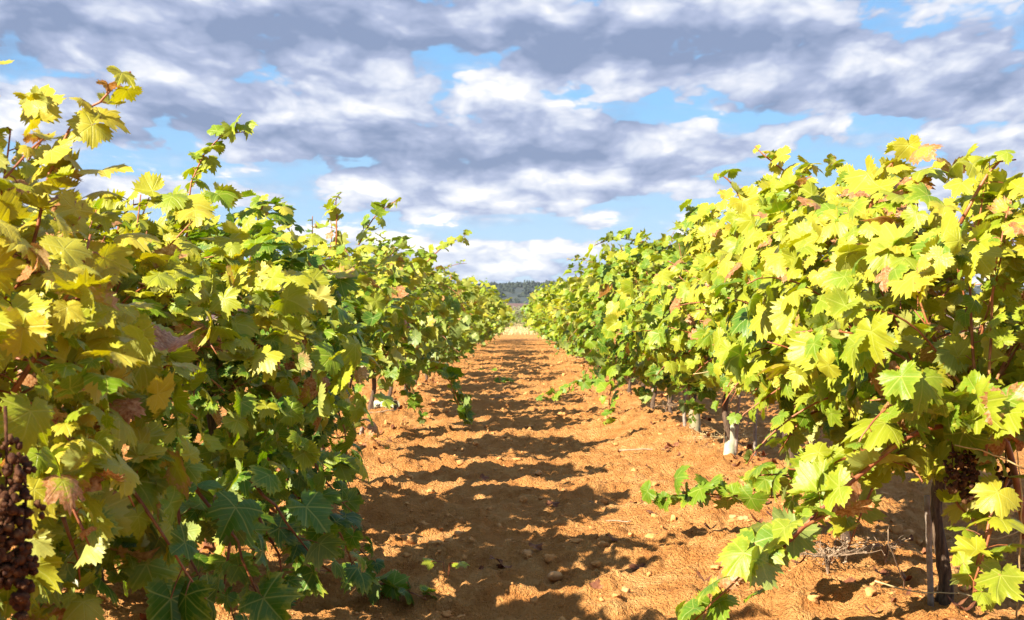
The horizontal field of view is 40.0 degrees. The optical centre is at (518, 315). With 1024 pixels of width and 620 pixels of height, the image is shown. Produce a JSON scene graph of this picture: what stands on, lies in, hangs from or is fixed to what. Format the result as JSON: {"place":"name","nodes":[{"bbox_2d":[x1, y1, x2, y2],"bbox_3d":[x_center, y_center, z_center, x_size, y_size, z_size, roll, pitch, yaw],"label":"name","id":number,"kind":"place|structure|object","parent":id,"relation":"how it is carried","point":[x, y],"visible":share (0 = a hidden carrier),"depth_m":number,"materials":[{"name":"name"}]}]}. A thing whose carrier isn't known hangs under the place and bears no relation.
{"place":"outdoors","nodes":[
{"label":"outdoors","id":0,"kind":"place"},
{"bbox_2d":[488,555,502,563],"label":"dead leaf","id":1,"kind":"object","parent":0,"point":[499,560],"visible":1,"depth_m":5.18,"materials":[{"name":"brown plant"}]},
{"bbox_2d":[0,0,1023,287],"label":"sky","id":2,"kind":"structure","parent":0,"point":[541,130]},
{"bbox_2d":[6,319,1023,619],"bbox_3d":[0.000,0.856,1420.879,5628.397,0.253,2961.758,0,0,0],"label":"ground","id":3,"kind":"structure","parent":0,"point":[592,463],"depth_m":6.01,"materials":[{"name":"red soil"}]},
{"bbox_2d":[0,59,209,619],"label":"grapevine","id":4,"kind":"object","parent":3,"relation":"on","point":[109,385],"visible":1,"depth_m":2.60,"materials":[{"name":"green plant"}]},
{"bbox_2d":[0,171,436,619],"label":"grapevine","id":5,"kind":"object","parent":3,"relation":"on","point":[219,509],"visible":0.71,"depth_m":3.89,"materials":[{"name":"green plant"}]},
{"bbox_2d":[149,113,382,499],"bbox_3d":[-1.059,0.089,5.447,1.114,1.575,1.278,0,0,0],"label":"grapevine","id":6,"kind":"object","parent":3,"relation":"on","point":[220,372],"visible":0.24,"depth_m":5.33,"materials":[{"name":"green plant"}]},
{"bbox_2d":[212,216,404,495],"bbox_3d":[-1.110,0.233,7.015,1.082,1.425,1.106,0,0,0],"label":"grapevine","id":7,"kind":"object","parent":3,"relation":"on","point":[357,305],"visible":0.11,"depth_m":6.94,"materials":[{"name":"green plant"}]},
{"bbox_2d":[300,192,431,451],"bbox_3d":[-1.072,0.091,8.604,1.110,1.621,1.134,0,0,0],"label":"grapevine","id":8,"kind":"object","parent":3,"relation":"on","point":[390,335],"visible":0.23,"depth_m":8.45,"materials":[{"name":"green plant"}]},
{"bbox_2d":[374,400,399,409],"bbox_3d":[-1.141,0.776,12.123,0.252,0.094,0.093,-3,-2,38],"label":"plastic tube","id":9,"kind":"object","parent":3,"relation":"on","point":[377,403],"visible":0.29,"depth_m":12.10,"materials":[{"name":"white plastic"}]},
{"bbox_2d":[326,229,475,448],"bbox_3d":[-0.935,0.132,10.506,1.137,1.714,2.840,0,0,18],"label":"grapevine","id":10,"kind":"object","parent":3,"relation":"on","point":[402,375],"visible":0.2,"depth_m":10.22,"materials":[{"name":"green plant"}]},
{"bbox_2d":[353,231,460,409],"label":"grapevine","id":11,"kind":"object","parent":3,"relation":"on","point":[450,302],"visible":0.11,"depth_m":11.77,"materials":[{"name":"green plant"}]},
{"bbox_2d":[373,235,476,395],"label":"grapevine","id":12,"kind":"object","parent":3,"relation":"on","point":[465,323],"visible":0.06,"depth_m":13.34,"materials":[{"name":"green plant"}]},
{"bbox_2d":[404,290,482,389],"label":"grapevine","id":13,"kind":"object","parent":3,"relation":"on","point":[473,337],"visible":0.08,"depth_m":15.10,"materials":[{"name":"plant"}]},
{"bbox_2d":[421,558,469,576],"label":"weed","id":14,"kind":"object","parent":3,"relation":"on","point":[428,562],"visible":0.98,"depth_m":4.55,"materials":[{"name":"plant"}]},
{"bbox_2d":[411,311,486,384],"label":"grapevine","id":15,"kind":"object","parent":3,"relation":"on","point":[471,350],"visible":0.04,"depth_m":16.85,"materials":[{"name":"green plant"}]},
{"bbox_2d":[425,265,491,379],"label":"grapevine","id":16,"kind":"object","parent":3,"relation":"on","point":[467,283],"visible":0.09,"depth_m":18.16,"materials":[{"name":"green plant"}]},
{"bbox_2d":[454,530,463,536],"bbox_3d":[-0.244,0.894,5.752,0.042,0.027,0.042,0,0,-24],"label":"stone","id":17,"kind":"object","parent":3,"relation":"on","point":[457,533],"visible":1,"depth_m":5.73,"materials":[{"name":"stone"}]},
{"bbox_2d":[435,266,504,372],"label":"grapevine","id":18,"kind":"object","parent":3,"relation":"on","point":[479,302],"visible":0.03,"depth_m":20.18,"materials":[{"name":"green plant"}]},
{"bbox_2d":[439,301,503,361],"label":"grapevine","id":19,"kind":"object","parent":3,"relation":"on","point":[485,315],"visible":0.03,"depth_m":21.97,"materials":[{"name":"green plant"}]},
{"bbox_2d":[445,276,500,363],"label":"grapevine","id":20,"kind":"object","parent":3,"relation":"on","point":[487,308],"visible":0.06,"depth_m":23.54,"materials":[{"name":"green plant"}]},
{"bbox_2d":[453,281,508,342],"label":"grapevine","id":21,"kind":"object","parent":3,"relation":"on","point":[504,316],"visible":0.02,"depth_m":27.02,"materials":[{"name":"green plant"}]},
{"bbox_2d":[451,279,512,344],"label":"grapevine","id":22,"kind":"object","parent":3,"relation":"on","point":[496,298],"visible":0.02,"depth_m":25.27,"materials":[{"name":"green plant"}]},
{"bbox_2d":[461,277,507,333],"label":"grapevine","id":23,"kind":"object","parent":3,"relation":"on","point":[500,302],"visible":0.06,"depth_m":31.54,"materials":[{"name":"green plant"}]},
{"bbox_2d":[479,473,489,480],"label":"dead leaf","id":24,"kind":"object","parent":3,"relation":"on","point":[483,476],"visible":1,"depth_m":7.30,"materials":[{"name":"brown plant"}]},
{"bbox_2d":[460,272,510,330],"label":"grapevine","id":25,"kind":"object","parent":3,"relation":"on","point":[488,285],"visible":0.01,"depth_m":30.15,"materials":[{"name":"green plant"}]},
{"bbox_2d":[475,321,504,343],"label":"grapevine","id":26,"kind":"object","parent":3,"relation":"on","point":[491,337],"visible":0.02,"depth_m":34.68,"materials":[{"name":"green plant"}]},
{"bbox_2d":[472,275,511,313],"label":"grapevine","id":27,"kind":"object","parent":3,"relation":"on","point":[493,286],"depth_m":33.22,"materials":[{"name":"green plant"}]},
{"bbox_2d":[477,306,515,344],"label":"grapevine","id":28,"kind":"object","parent":3,"relation":"on","point":[511,316],"visible":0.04,"depth_m":41.88,"materials":[{"name":"green plant"}]},
{"bbox_2d":[489,304,508,342],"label":"grapevine","id":29,"kind":"object","parent":3,"relation":"on","point":[505,321],"depth_m":28.37,"materials":[{"name":"green plant"}]},
{"bbox_2d":[496,564,511,567],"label":"dead leaf","id":30,"kind":"object","parent":3,"relation":"on","point":[500,565],"visible":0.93,"depth_m":5.14,"materials":[{"name":"brown plant"}]},
{"bbox_2d":[494,376,514,382],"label":"weed","id":31,"kind":"object","parent":3,"relation":"on","point":[503,380],"visible":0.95,"depth_m":17.95,"materials":[{"name":"plant"}]},
{"bbox_2d":[11,354,1017,619],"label":"soil clods","id":32,"kind":"object","parent":3,"relation":"on","point":[813,596],"visible":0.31,"depth_m":5.81,"materials":[{"name":"brown soil"}]},
{"bbox_2d":[504,312,526,325],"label":"bush","id":33,"kind":"object","parent":3,"relation":"on","point":[516,316],"visible":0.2,"depth_m":117.96,"materials":[{"name":"green plant"}]},
{"bbox_2d":[510,305,528,316],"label":"bush","id":34,"kind":"object","parent":3,"relation":"on","point":[518,307],"visible":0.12,"depth_m":239.43,"materials":[{"name":"plant"}]},
{"bbox_2d":[522,549,533,554],"bbox_3d":[0.036,0.880,5.202,0.048,0.028,0.032,0,0,0],"label":"stone","id":35,"kind":"object","parent":3,"relation":"on","point":[528,551],"visible":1,"depth_m":5.19,"materials":[{"name":"beige stone"}]},
{"bbox_2d":[528,542,542,550],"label":"dead leaf","id":36,"kind":"object","parent":3,"relation":"on","point":[538,547],"visible":1,"depth_m":5.20,"materials":[{"name":"brown plant"}]},
{"bbox_2d":[523,315,549,338],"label":"grapevine","id":37,"kind":"object","parent":3,"relation":"on","point":[524,326],"visible":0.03,"depth_m":36.84,"materials":[{"name":"green plant"}]},
{"bbox_2d":[525,313,547,340],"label":"grapevine","id":38,"kind":"object","parent":3,"relation":"on","point":[541,333],"visible":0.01,"depth_m":32.26,"materials":[{"name":"green plant"}]},
{"bbox_2d":[520,282,556,331],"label":"grapevine","id":39,"kind":"object","parent":3,"relation":"on","point":[522,308],"visible":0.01,"depth_m":37.91,"materials":[{"name":"green plant"}]},
{"bbox_2d":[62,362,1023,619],"bbox_3d":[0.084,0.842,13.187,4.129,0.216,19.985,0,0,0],"label":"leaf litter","id":40,"kind":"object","parent":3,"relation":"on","point":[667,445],"visible":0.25,"depth_m":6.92,"materials":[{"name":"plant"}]},
{"bbox_2d":[524,280,565,318],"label":"grapevine","id":41,"kind":"object","parent":3,"relation":"on","point":[527,307],"visible":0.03,"depth_m":33.70,"materials":[{"name":"green plant"}]},
{"bbox_2d":[530,295,562,345],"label":"grapevine","id":42,"kind":"object","parent":3,"relation":"on","point":[541,315],"visible":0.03,"depth_m":31.01,"materials":[{"name":"green plant"}]},
{"bbox_2d":[533,309,560,349],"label":"grapevine","id":43,"kind":"object","parent":3,"relation":"on","point":[546,326],"visible":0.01,"depth_m":23.73,"materials":[{"name":"green plant"}]},
{"bbox_2d":[528,276,568,305],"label":"grapevine","id":44,"kind":"object","parent":3,"relation":"on","point":[546,288],"visible":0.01,"depth_m":35.19,"materials":[{"name":"green plant"}]},
{"bbox_2d":[526,282,578,357],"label":"grapevine","id":45,"kind":"object","parent":3,"relation":"on","point":[550,295],"visible":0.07,"depth_m":28.14,"materials":[{"name":"green plant"}]},
{"bbox_2d":[546,500,559,506],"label":"dead leaf","id":46,"kind":"object","parent":3,"relation":"on","point":[549,503],"visible":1,"depth_m":6.30,"materials":[{"name":"brown plant"}]},
{"bbox_2d":[528,274,580,337],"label":"grapevine","id":47,"kind":"object","parent":3,"relation":"on","point":[558,282],"visible":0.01,"depth_m":29.74,"materials":[{"name":"green plant"}]},
{"bbox_2d":[547,571,561,580],"bbox_3d":[0.122,0.874,4.719,0.052,0.035,0.063,0,0,0],"label":"stone","id":48,"kind":"object","parent":3,"relation":"on","point":[554,575],"visible":1,"depth_m":4.70,"materials":[{"name":"stone"}]},
{"bbox_2d":[527,290,587,356],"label":"grapevine","id":49,"kind":"object","parent":3,"relation":"on","point":[552,334],"visible":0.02,"depth_m":19.48,"materials":[{"name":"green plant"}]},
{"bbox_2d":[531,295,583,357],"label":"grapevine","id":50,"kind":"object","parent":3,"relation":"on","point":[539,306],"depth_m":26.71,"materials":[{"name":"green plant"}]},
{"bbox_2d":[530,303,587,359],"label":"grapevine","id":51,"kind":"object","parent":3,"relation":"on","point":[535,320],"depth_m":25.38,"materials":[{"name":"green plant"}]},
{"bbox_2d":[533,297,599,366],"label":"grapevine","id":52,"kind":"object","parent":3,"relation":"on","point":[536,324],"visible":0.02,"depth_m":20.92,"materials":[{"name":"green plant"}]},
{"bbox_2d":[540,290,594,366],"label":"grapevine","id":53,"kind":"object","parent":3,"relation":"on","point":[544,304],"visible":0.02,"depth_m":22.53,"materials":[{"name":"green plant"}]},
{"bbox_2d":[555,302,582,356],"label":"grapevine","id":54,"kind":"object","parent":3,"relation":"on","point":[568,353],"visible":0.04,"depth_m":18.08,"materials":[{"name":"plant"}]},
{"bbox_2d":[548,269,617,383],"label":"grapevine","id":55,"kind":"object","parent":3,"relation":"on","point":[565,292],"visible":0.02,"depth_m":16.93,"materials":[{"name":"plant"}]},
{"bbox_2d":[553,265,634,392],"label":"grapevine","id":56,"kind":"object","parent":3,"relation":"on","point":[558,315],"visible":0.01,"depth_m":15.19,"materials":[{"name":"green plant"}]},
{"bbox_2d":[589,578,603,588],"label":"dead leaf","id":57,"kind":"object","parent":3,"relation":"on","point":[596,584],"visible":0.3,"depth_m":4.50,"materials":[{"name":"brown plant"}]},
{"bbox_2d":[606,534,617,540],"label":"dead leaf","id":58,"kind":"object","parent":3,"relation":"on","point":[613,539],"visible":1,"depth_m":5.41,"materials":[{"name":"brown plant"}]},
{"bbox_2d":[535,220,694,424],"bbox_3d":[0.949,0.071,11.369,1.617,1.694,1.486,0,0,0],"label":"grapevine","id":59,"kind":"object","parent":3,"relation":"on","point":[645,255],"visible":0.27,"depth_m":11.14,"materials":[{"name":"green plant"}]},
{"bbox_2d":[561,228,673,387],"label":"grapevine","id":60,"kind":"object","parent":3,"relation":"on","point":[572,286],"visible":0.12,"depth_m":13.89,"materials":[{"name":"green plant"}]},
{"bbox_2d":[562,260,681,408],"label":"grapevine","id":61,"kind":"object","parent":3,"relation":"on","point":[580,320],"visible":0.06,"depth_m":12.54,"materials":[{"name":"plant"}]},
{"bbox_2d":[621,586,630,591],"bbox_3d":[0.334,0.855,4.360,0.032,0.031,0.035,0,0,40],"label":"stone","id":62,"kind":"object","parent":3,"relation":"on","point":[625,589],"visible":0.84,"depth_m":4.35,"materials":[{"name":"beige stone"}]},
{"bbox_2d":[619,448,651,450],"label":"twig","id":63,"kind":"object","parent":3,"relation":"on","point":[634,449],"visible":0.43,"depth_m":9.02,"materials":[{"name":"beige wood"}]},
{"bbox_2d":[629,563,645,570],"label":"dead leaf","id":64,"kind":"object","parent":3,"relation":"on","point":[634,566],"visible":0.96,"depth_m":4.97,"materials":[{"name":"brown plant"}]},
{"bbox_2d":[576,199,719,431],"bbox_3d":[0.935,0.092,9.474,1.389,1.593,1.909,0,0,25],"label":"grapevine","id":65,"kind":"object","parent":3,"relation":"on","point":[602,346],"visible":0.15,"depth_m":9.54,"materials":[{"name":"green plant"}]},
{"bbox_2d":[655,401,677,410],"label":"dry weed","id":66,"kind":"object","parent":3,"relation":"on","point":[670,406],"visible":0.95,"depth_m":10.99,"materials":[{"name":"brown plant"}]},
{"bbox_2d":[601,245,742,440],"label":"grapevine","id":67,"kind":"object","parent":3,"relation":"on","point":[656,322],"visible":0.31,"depth_m":8.05,"materials":[{"name":"green plant"}]},
{"bbox_2d":[682,385,685,425],"bbox_3d":[1.178,0.603,9.999,0.036,0.464,0.032,0,0,0],"label":"wooden stake","id":68,"kind":"object","parent":3,"relation":"on","point":[684,399],"visible":0.37,"depth_m":9.99,"materials":[{"name":"grey wood"}]},
{"bbox_2d":[688,409,700,432],"bbox_3d":[1.223,0.741,9.749,0.084,0.202,0.084,-2,1,10],"label":"trunk guard","id":69,"kind":"object","parent":3,"relation":"on","point":[697,424],"visible":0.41,"depth_m":9.71,"materials":[{"name":"plastic"}]},
{"bbox_2d":[679,406,772,444],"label":"dry weed","id":70,"kind":"object","parent":3,"relation":"on","point":[720,437],"visible":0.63,"depth_m":9.09,"materials":[{"name":"plant"}]},
{"bbox_2d":[723,423,735,454],"bbox_3d":[1.247,0.722,8.251,0.078,0.262,0.078,5,0,-23],"label":"trunk guard","id":71,"kind":"object","parent":3,"relation":"on","point":[729,446],"visible":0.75,"depth_m":8.22,"materials":[{"name":"white plastic"}]},
{"bbox_2d":[734,392,740,452],"bbox_3d":[1.285,0.555,8.220,0.046,0.500,0.030,0,0,0],"label":"wooden stake","id":72,"kind":"object","parent":3,"relation":"on","point":[737,426],"visible":0.56,"depth_m":8.21,"materials":[{"name":"grey wood"}]},
{"bbox_2d":[737,515,748,520],"bbox_3d":[0.944,0.854,5.901,0.051,0.029,0.043,0,0,0],"label":"stone","id":73,"kind":"object","parent":3,"relation":"on","point":[744,518],"visible":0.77,"depth_m":5.88,"materials":[{"name":"beige stone"}]},
{"bbox_2d":[753,395,757,455],"bbox_3d":[1.432,0.632,8.502,0.030,0.518,0.024,0,0,-35],"label":"wooden stake","id":74,"kind":"object","parent":3,"relation":"on","point":[755,434],"visible":0.42,"depth_m":8.49,"materials":[{"name":"grey wood"}]},
{"bbox_2d":[667,154,946,465],"bbox_3d":[1.267,0.067,6.247,1.145,1.559,1.370,0,0,0],"label":"grapevine","id":75,"kind":"object","parent":3,"relation":"on","point":[709,245],"visible":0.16,"depth_m":6.13,"materials":[{"name":"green plant"}]},
{"bbox_2d":[640,144,985,541],"bbox_3d":[1.124,0.105,5.191,1.295,1.576,1.260,0,0,0],"label":"grapevine","id":76,"kind":"object","parent":3,"relation":"on","point":[736,258],"visible":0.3,"depth_m":5.21,"materials":[{"name":"green plant"}]},
{"bbox_2d":[772,517,884,573],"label":"dry weed","id":77,"kind":"object","parent":3,"relation":"on","point":[825,556],"visible":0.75,"depth_m":4.75,"materials":[{"name":"beige plant"}]},
{"bbox_2d":[675,134,1023,619],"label":"grapevine","id":78,"kind":"object","parent":3,"relation":"on","point":[903,393],"visible":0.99,"depth_m":3.69,"materials":[{"name":"green plant"}]},
{"bbox_2d":[955,445,1023,469],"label":"dry stalk","id":79,"kind":"object","parent":78,"relation":"attached to","point":[993,455],"visible":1,"depth_m":3.50,"materials":[{"name":"plant"}]},
{"bbox_2d":[962,530,1018,539],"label":"dry stalk","id":80,"kind":"object","parent":78,"relation":"attached to","point":[998,538],"visible":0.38,"depth_m":3.90,"materials":[{"name":"plant"}]},
{"bbox_2d":[843,577,856,582],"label":"dead leaf","id":81,"kind":"object","parent":3,"relation":"on","point":[850,579],"visible":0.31,"depth_m":4.46,"materials":[{"name":"brown plant"}]},
{"bbox_2d":[873,566,891,576],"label":"dead leaf","id":82,"kind":"object","parent":3,"relation":"on","point":[884,572],"visible":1,"depth_m":4.51,"materials":[{"name":"brown plant"}]},
{"bbox_2d":[859,524,918,562],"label":"dry weed","id":83,"kind":"object","parent":3,"relation":"on","point":[886,551],"visible":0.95,"depth_m":4.89,"materials":[{"name":"beige plant"}]},
{"bbox_2d":[887,525,904,588],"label":"dry stalk","id":84,"kind":"object","parent":3,"relation":"on","point":[895,560],"visible":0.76,"depth_m":4.15,"materials":[{"name":"brown plant"}]},
{"bbox_2d":[874,580,971,595],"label":"dry stalk","id":85,"kind":"object","parent":3,"relation":"on","point":[917,591],"visible":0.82,"depth_m":4.00,"materials":[{"name":"plant"}]},
{"bbox_2d":[924,495,933,606],"bbox_3d":[1.180,0.690,4.041,0.022,0.351,0.063,0,0,26],"label":"wooden stake","id":86,"kind":"object","parent":3,"relation":"on","point":[929,568],"visible":0.87,"depth_m":4.03,"materials":[{"name":"grey wood"}]},
{"bbox_2d":[1015,446,1022,619],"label":"dry stalk","id":87,"kind":"object","parent":3,"relation":"on","point":[1016,617],"visible":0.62,"depth_m":3.72,"materials":[{"name":"plant"}]},
{"bbox_2d":[496,325,538,334],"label":"dry grass","id":88,"kind":"structure","parent":0,"point":[519,330],"depth_m":66.79,"materials":[{"name":"beige plant"}]},
{"bbox_2d":[207,303,952,318],"bbox_3d":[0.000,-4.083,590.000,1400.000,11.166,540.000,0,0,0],"label":"ploughed slope","id":89,"kind":"structure","parent":0,"point":[511,304],"depth_m":590.38,"materials":[{"name":"brown soil"}]},
{"bbox_2d":[476,280,1023,303],"bbox_3d":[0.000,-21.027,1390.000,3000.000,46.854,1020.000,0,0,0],"label":"hill","id":90,"kind":"structure","parent":0,"point":[509,286],"depth_m":1320.80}
]}

